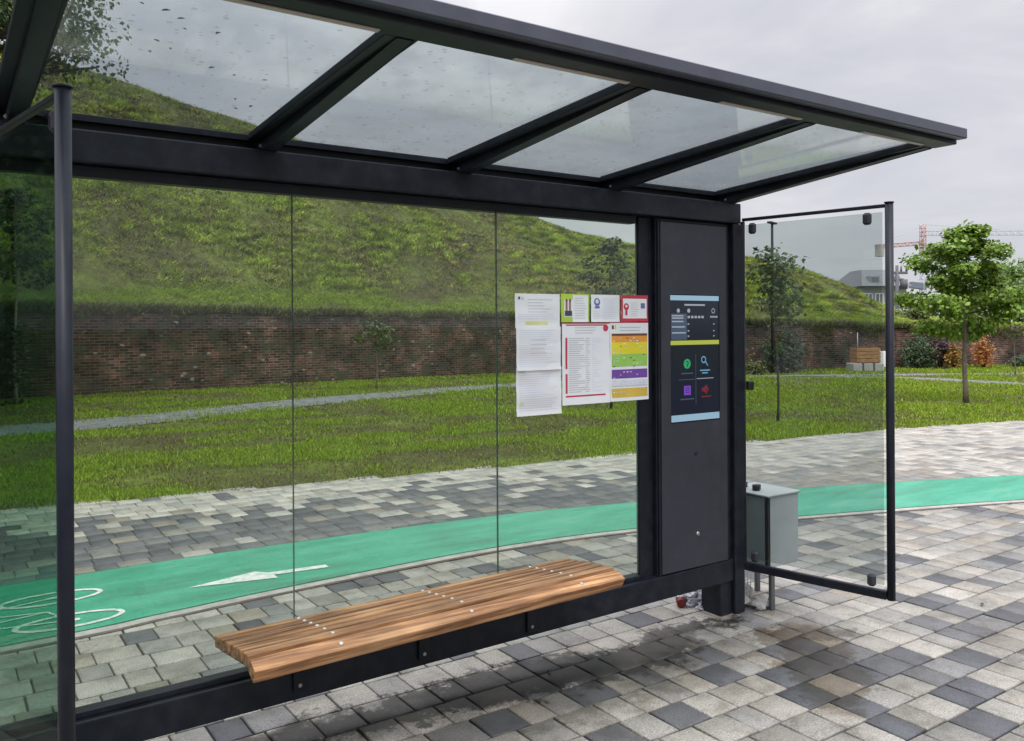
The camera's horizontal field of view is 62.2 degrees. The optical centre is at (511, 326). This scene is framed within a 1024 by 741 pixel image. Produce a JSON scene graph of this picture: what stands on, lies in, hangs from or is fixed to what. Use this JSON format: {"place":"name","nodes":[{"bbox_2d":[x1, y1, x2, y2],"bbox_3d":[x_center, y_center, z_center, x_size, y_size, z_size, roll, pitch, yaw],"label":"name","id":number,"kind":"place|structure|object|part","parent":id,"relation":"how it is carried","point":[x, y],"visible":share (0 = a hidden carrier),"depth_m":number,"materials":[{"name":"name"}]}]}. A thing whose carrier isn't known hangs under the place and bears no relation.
{"place":"outdoors","nodes":[
{"label":"outdoors","id":0,"kind":"place"},
{"bbox_2d":[0,43,1023,340],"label":"hill","id":1,"kind":"structure","parent":0,"point":[88,273],"depth_m":29.37,"materials":[{"name":"green plant"}]},
{"bbox_2d":[884,306,933,319],"bbox_3d":[16.909,-0.480,36.422,2.037,1.175,1.991,0,0,-34],"label":"shrub","id":2,"kind":"object","parent":1,"relation":"on","point":[912,314],"visible":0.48,"depth_m":36.05,"materials":[{"name":"green plant"}]},
{"bbox_2d":[937,311,1015,322],"bbox_3d":[20.634,-0.261,37.818,5.259,0.899,2.253,0,0,-34],"label":"shrub","id":3,"kind":"object","parent":1,"relation":"on","point":[979,316],"visible":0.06,"depth_m":37.64,"materials":[{"name":"green plant"}]},
{"bbox_2d":[0,420,1023,740],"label":"paving","id":4,"kind":"structure","parent":0,"point":[934,652],"depth_m":4.64,"materials":[{"name":"grey stone"}]},
{"bbox_2d":[0,0,966,740],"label":"bus shelter","id":5,"kind":"object","parent":4,"relation":"on","point":[60,142],"visible":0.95,"depth_m":3.27,"materials":[{"name":"paint"}]},
{"bbox_2d":[215,558,624,692],"bbox_3d":[-0.291,1.281,3.507,1.700,0.342,0.488,0,0,-34],"label":"bench","id":6,"kind":"object","parent":5,"relation":"attached to","point":[297,647],"visible":1,"depth_m":3.35,"materials":[{"name":"wood"}]},
{"bbox_2d":[515,293,559,327],"bbox_3d":[0.125,-0.073,4.112,0.268,0.166,0.006,0,0,-34],"label":"notice","id":7,"kind":"object","parent":5,"relation":"attached to","point":[537,310],"visible":1,"depth_m":4.11,"materials":[{"name":"white paper"}]},
{"bbox_2d":[516,326,560,370],"bbox_3d":[0.131,0.108,4.105,0.266,0.210,0.008,0,0,-34],"label":"notice","id":8,"kind":"object","parent":5,"relation":"attached to","point":[538,348],"visible":1,"depth_m":4.10,"materials":[{"name":"white paper"}]},
{"bbox_2d":[516,368,561,416],"bbox_3d":[0.132,0.316,4.111,0.269,0.230,0.010,0,0,-34],"label":"notice","id":9,"kind":"object","parent":5,"relation":"attached to","point":[538,392],"visible":1,"depth_m":4.11,"materials":[{"name":"white paper"}]},
{"bbox_2d":[561,294,588,321],"bbox_3d":[0.317,-0.090,4.244,0.178,0.140,0.004,0,0,-34],"label":"notice","id":10,"kind":"object","parent":5,"relation":"attached to","point":[574,307],"visible":1,"depth_m":4.24,"materials":[{"name":"white paper"}]},
{"bbox_2d":[562,323,609,405],"bbox_3d":[0.376,0.188,4.283,0.310,0.409,0.004,0,0,-34],"label":"timetable poster","id":11,"kind":"object","parent":5,"relation":"attached to","point":[585,363],"visible":1,"depth_m":4.28,"materials":[{"name":"white paper"}]},
{"bbox_2d":[591,295,620,321],"bbox_3d":[0.482,-0.091,4.357,0.195,0.139,0.004,0,0,-34],"label":"notice","id":12,"kind":"object","parent":5,"relation":"attached to","point":[605,308],"visible":1,"depth_m":4.36,"materials":[{"name":"white paper"}]},
{"bbox_2d":[610,322,648,401],"bbox_3d":[0.616,0.184,4.446,0.266,0.410,0.007,0,0,-34],"label":"colour chart poster","id":13,"kind":"object","parent":5,"relation":"attached to","point":[628,361],"visible":1,"depth_m":4.44,"materials":[{"name":"multicoloured paper"}]},
{"bbox_2d":[622,295,647,321],"bbox_3d":[0.647,-0.093,4.470,0.185,0.138,0.005,0,0,-34],"label":"notice","id":14,"kind":"object","parent":5,"relation":"attached to","point":[634,308],"visible":1,"depth_m":4.47,"materials":[{"name":"white paper"}]},
{"bbox_2d":[651,217,730,576],"bbox_3d":[0.991,0.380,4.763,0.621,1.925,0.178,0,0,-34],"label":"information kiosk","id":15,"kind":"object","parent":5,"relation":"on","point":[691,396],"visible":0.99,"depth_m":4.66,"materials":[{"name":"paint"}]},
{"bbox_2d":[659,221,727,574],"bbox_3d":[1.005,0.382,4.680,0.512,1.887,0.023,0,0,-34],"label":"door","id":16,"kind":"structure","parent":15,"relation":"in","point":[692,257],"depth_m":4.66,"materials":[{"name":"metal"}]},
{"bbox_2d":[2,475,1012,585],"bbox_3d":[2.470,1.637,6.789,29.901,0.015,3.048,0,0,-20],"label":"kerb joint","id":17,"kind":"object","parent":4,"relation":"on","point":[370,531],"visible":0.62,"depth_m":6.61,"materials":[{"name":"grey concrete"}]},
{"bbox_2d":[2,500,1012,646],"bbox_3d":[3.490,1.631,5.630,30.237,0.015,3.923,0,0,-18],"label":"kerb joint","id":18,"kind":"object","parent":4,"relation":"on","point":[370,570],"visible":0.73,"depth_m":5.51,"materials":[{"name":"grey concrete"}]},
{"bbox_2d":[0,475,1023,646],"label":"cycle lane","id":19,"kind":"structure","parent":4,"relation":"on","point":[28,611],"depth_m":6.07,"materials":[{"name":"green paint"}]},
{"bbox_2d":[0,500,1023,651],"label":"kerb strip","id":20,"kind":"object","parent":4,"relation":"on","point":[121,625],"visible":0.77,"depth_m":5.55,"materials":[{"name":"concrete"}]},
{"bbox_2d":[0,502,1023,654],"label":"kerb joint","id":21,"kind":"object","parent":4,"relation":"on","point":[200,611],"visible":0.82,"depth_m":5.60,"materials":[{"name":"grey concrete"}]},
{"bbox_2d":[675,596,685,607],"bbox_3d":[0.991,1.616,4.987,0.054,0.053,0.079,0,0,4],"label":"drink can","id":22,"kind":"object","parent":4,"relation":"on","point":[680,602],"visible":0.99,"depth_m":4.95,"materials":[{"name":"metal"}]},
{"bbox_2d":[676,590,700,606],"bbox_3d":[1.067,1.594,5.040,0.209,0.100,0.146,0,0,-34],"label":"plastic bag","id":23,"kind":"object","parent":4,"relation":"on","point":[693,599],"visible":0.53,"depth_m":4.99,"materials":[{"name":"white plastic"}]},
{"bbox_2d":[695,601,703,609],"bbox_3d":[1.123,1.623,4.949,0.081,0.041,0.114,0,0,37],"label":"paper scrap","id":24,"kind":"object","parent":4,"relation":"on","point":[699,606],"visible":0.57,"depth_m":4.92,"materials":[{"name":"paper"}]},
{"bbox_2d":[745,571,750,598],"bbox_3d":[1.366,1.524,5.030,0.174,0.235,0.028,0,0,-38],"label":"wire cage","id":25,"kind":"object","parent":4,"relation":"on","point":[747,584],"visible":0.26,"depth_m":5.06,"materials":[{"name":"metal"}]},
{"bbox_2d":[745,595,750,603],"bbox_3d":[1.317,1.606,5.023,0.152,0.072,0.154,0,0,38],"label":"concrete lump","id":26,"kind":"object","parent":4,"relation":"on","point":[747,600],"visible":0.13,"depth_m":5.00,"materials":[{"name":"grey concrete"}]},
{"bbox_2d":[745,583,753,598],"bbox_3d":[1.372,1.597,5.136,0.230,0.090,0.110,0,0,-11],"label":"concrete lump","id":27,"kind":"object","parent":4,"relation":"on","point":[750,596],"visible":0.2,"depth_m":5.11,"materials":[{"name":"grey concrete"}]},
{"bbox_2d":[745,598,769,608],"bbox_3d":[1.451,1.628,4.965,0.238,0.016,0.137,0,0,-21],"label":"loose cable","id":28,"kind":"object","parent":4,"relation":"on","point":[752,606],"visible":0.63,"depth_m":4.93,"materials":[{"name":"black rubber"}]},
{"bbox_2d":[751,598,766,609],"bbox_3d":[1.449,1.619,4.961,0.096,0.045,0.117,0,0,29],"label":"concrete lump","id":29,"kind":"object","parent":4,"relation":"on","point":[760,604],"visible":0.99,"depth_m":4.92,"materials":[{"name":"grey concrete"}]},
{"bbox_2d":[746,482,800,610],"bbox_3d":[1.495,1.296,5.092,0.300,0.710,0.344,0,0,-34],"label":"utility cabinet","id":30,"kind":"object","parent":4,"relation":"on","point":[772,525],"visible":0.54,"depth_m":4.96,"materials":[{"name":"grey metal"}]},
{"bbox_3d":[1.380,1.193,5.026,0.021,0.400,0.303,0,0,-34],"label":"door","id":31,"kind":"part","parent":30,"relation":"part of","materials":[{"name":"grey metal"}]},
{"bbox_2d":[0,363,1023,509],"bbox_3d":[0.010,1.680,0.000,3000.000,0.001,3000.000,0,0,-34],"label":"ground","id":32,"kind":"structure","parent":0,"point":[182,475],"depth_m":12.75,"materials":[{"name":"green plant"}]},
{"bbox_2d":[0,288,38,405],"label":"shrub","id":33,"kind":"object","parent":32,"relation":"on","point":[5,339],"visible":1,"depth_m":18.52,"materials":[{"name":"green plant"}]},
{"bbox_2d":[0,185,54,404],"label":"sapling","id":34,"kind":"object","parent":32,"relation":"on","point":[27,260],"visible":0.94,"depth_m":18.64,"materials":[{"name":"green plant"}]},
{"bbox_2d":[0,0,131,101],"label":"tree","id":35,"kind":"object","parent":32,"relation":"on","point":[68,39],"visible":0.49,"depth_m":15.94,"materials":[{"name":"green plant"}]},
{"bbox_2d":[351,320,398,388],"bbox_3d":[-3.636,0.767,22.551,1.181,1.913,1.112,0,0,-34],"label":"sapling","id":36,"kind":"object","parent":32,"relation":"on","point":[380,330],"visible":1,"depth_m":22.54,"materials":[{"name":"green plant"}]},
{"bbox_2d":[0,312,1023,399],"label":"brick wall","id":37,"kind":"structure","parent":32,"relation":"on","point":[149,352],"depth_m":24.98,"materials":[{"name":"brown brick"}]},
{"bbox_2d":[0,373,1023,436],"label":"footpath","id":38,"kind":"structure","parent":32,"relation":"on","point":[40,427],"depth_m":17.35,"materials":[{"name":"grey concrete"}]},
{"bbox_2d":[573,236,634,408],"bbox_3d":[2.000,-0.056,16.934,1.325,3.490,1.498,0,0,-34],"label":"young tree","id":39,"kind":"object","parent":32,"relation":"on","point":[611,249],"visible":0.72,"depth_m":16.93,"materials":[{"name":"green plant"}]},
{"bbox_2d":[746,347,754,361],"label":"shrub","id":40,"kind":"object","parent":32,"relation":"on","point":[747,355],"visible":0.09,"depth_m":28.91,"materials":[{"name":"green plant"}]},
{"bbox_2d":[746,358,767,374],"bbox_3d":[8.059,1.360,28.429,1.132,0.599,0.741,0,0,-34],"label":"shrub","id":41,"kind":"object","parent":32,"relation":"on","point":[753,367],"visible":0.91,"depth_m":28.32,"materials":[{"name":"green plant"}]},
{"bbox_2d":[767,221,776,372],"bbox_3d":[8.895,-0.978,28.995,0.160,5.150,0.595,0,0,36],"label":"street lamp","id":42,"kind":"object","parent":32,"relation":"on","point":[772,319],"visible":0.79,"depth_m":28.95,"materials":[{"name":"black metal"}]},
{"bbox_2d":[745,242,809,421],"bbox_3d":[4.678,0.105,14.790,1.078,3.136,1.516,0,0,-34],"label":"young tree","id":43,"kind":"object","parent":32,"relation":"on","point":[774,285],"visible":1,"depth_m":14.67,"materials":[{"name":"green plant"}]},
{"bbox_2d":[756,322,809,372],"bbox_3d":[9.336,0.744,29.261,1.942,1.815,1.805,0,0,-3],"label":"shrub","id":44,"kind":"object","parent":32,"relation":"on","point":[789,355],"visible":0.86,"depth_m":29.06,"materials":[{"name":"green plant"}]},
{"bbox_2d":[846,332,883,371],"bbox_3d":[12.490,0.910,30.053,1.090,1.370,0.640,0,0,0],"label":"timber crate","id":45,"kind":"object","parent":32,"relation":"on","point":[862,361],"visible":0.94,"depth_m":29.74,"materials":[{"name":"brown wood"}]},
{"bbox_2d":[879,351,885,366],"bbox_3d":[13.244,1.230,30.238,0.340,0.680,0.075,0,0,0],"label":"white board","id":46,"kind":"object","parent":32,"relation":"on","point":[883,357],"visible":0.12,"depth_m":30.20,"materials":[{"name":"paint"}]},
{"bbox_2d":[894,265,907,309],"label":"utility pole","id":47,"kind":"object","parent":32,"relation":"on","point":[903,282],"visible":0.51,"depth_m":44.97,"materials":[{"name":"grey metal"}]},
{"bbox_2d":[896,332,940,368],"bbox_3d":[15.128,0.896,31.736,1.673,1.440,1.293,0,0,-7],"label":"shrub","id":48,"kind":"object","parent":32,"relation":"on","point":[919,355],"visible":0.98,"depth_m":31.58,"materials":[{"name":"green plant"}]},
{"bbox_2d":[894,290,983,316],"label":"broadleaf tree","id":49,"kind":"object","parent":32,"relation":"on","point":[925,294],"visible":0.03,"depth_m":43.91,"materials":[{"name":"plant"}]},
{"bbox_2d":[925,335,955,367],"bbox_3d":[16.236,0.945,32.098,1.411,1.329,1.168,0,0,-34],"label":"shrub","id":50,"kind":"object","parent":32,"relation":"on","point":[943,346],"visible":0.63,"depth_m":31.94,"materials":[{"name":"purple plant"}]},
{"bbox_2d":[874,224,1023,295],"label":"tower crane","id":51,"kind":"object","parent":32,"relation":"on","point":[879,252],"visible":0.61,"depth_m":199.76,"materials":[{"name":"red metal"}]},
{"bbox_2d":[943,342,961,368],"bbox_3d":[16.342,1.049,31.530,0.860,1.117,0.886,0,0,-34],"label":"shrub","id":52,"kind":"object","parent":32,"relation":"on","point":[953,359],"visible":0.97,"depth_m":31.41,"materials":[{"name":"yellow plant"}]},
{"bbox_2d":[894,219,1023,402],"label":"maple tree","id":53,"kind":"object","parent":32,"relation":"on","point":[954,298],"visible":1,"depth_m":17.69,"materials":[{"name":"green plant"}]},
{"bbox_2d":[970,333,995,367],"bbox_3d":[17.638,0.915,31.760,0.987,1.370,1.090,0,0,20],"label":"shrub","id":54,"kind":"object","parent":32,"relation":"on","point":[984,358],"visible":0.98,"depth_m":31.59,"materials":[{"name":"orange plant"}]},
{"bbox_2d":[972,251,1023,321],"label":"broadleaf tree","id":55,"kind":"object","parent":32,"relation":"on","point":[1014,276],"visible":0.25,"depth_m":41.87,"materials":[{"name":"green plant"}]},
{"bbox_2d":[1002,323,1023,374],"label":"sapling","id":56,"kind":"object","parent":32,"relation":"on","point":[1016,328],"visible":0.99,"depth_m":27.33,"materials":[{"name":"green plant"}]},
{"bbox_2d":[1008,353,1023,366],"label":"shrub","id":57,"kind":"object","parent":32,"relation":"on","point":[1020,360],"visible":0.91,"depth_m":31.86,"materials":[{"name":"green plant"}]},
{"bbox_2d":[0,0,1023,321],"label":"sky","id":58,"kind":"structure","parent":0,"point":[960,63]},
{"bbox_2d":[838,270,911,310],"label":"apartment building","id":59,"kind":"structure","parent":0,"point":[870,283],"depth_m":88.95,"materials":[{"name":"stone"}]},
{"bbox_2d":[875,293,882,303],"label":"window","id":60,"kind":"structure","parent":59,"relation":"in","point":[878,296],"depth_m":88.66,"materials":[{"name":"white paint"}]},
{"bbox_2d":[785,376,1023,385],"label":"footpath","id":61,"kind":"structure","parent":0,"point":[946,379],"depth_m":25.30,"materials":[{"name":"grey concrete"}]}
]}

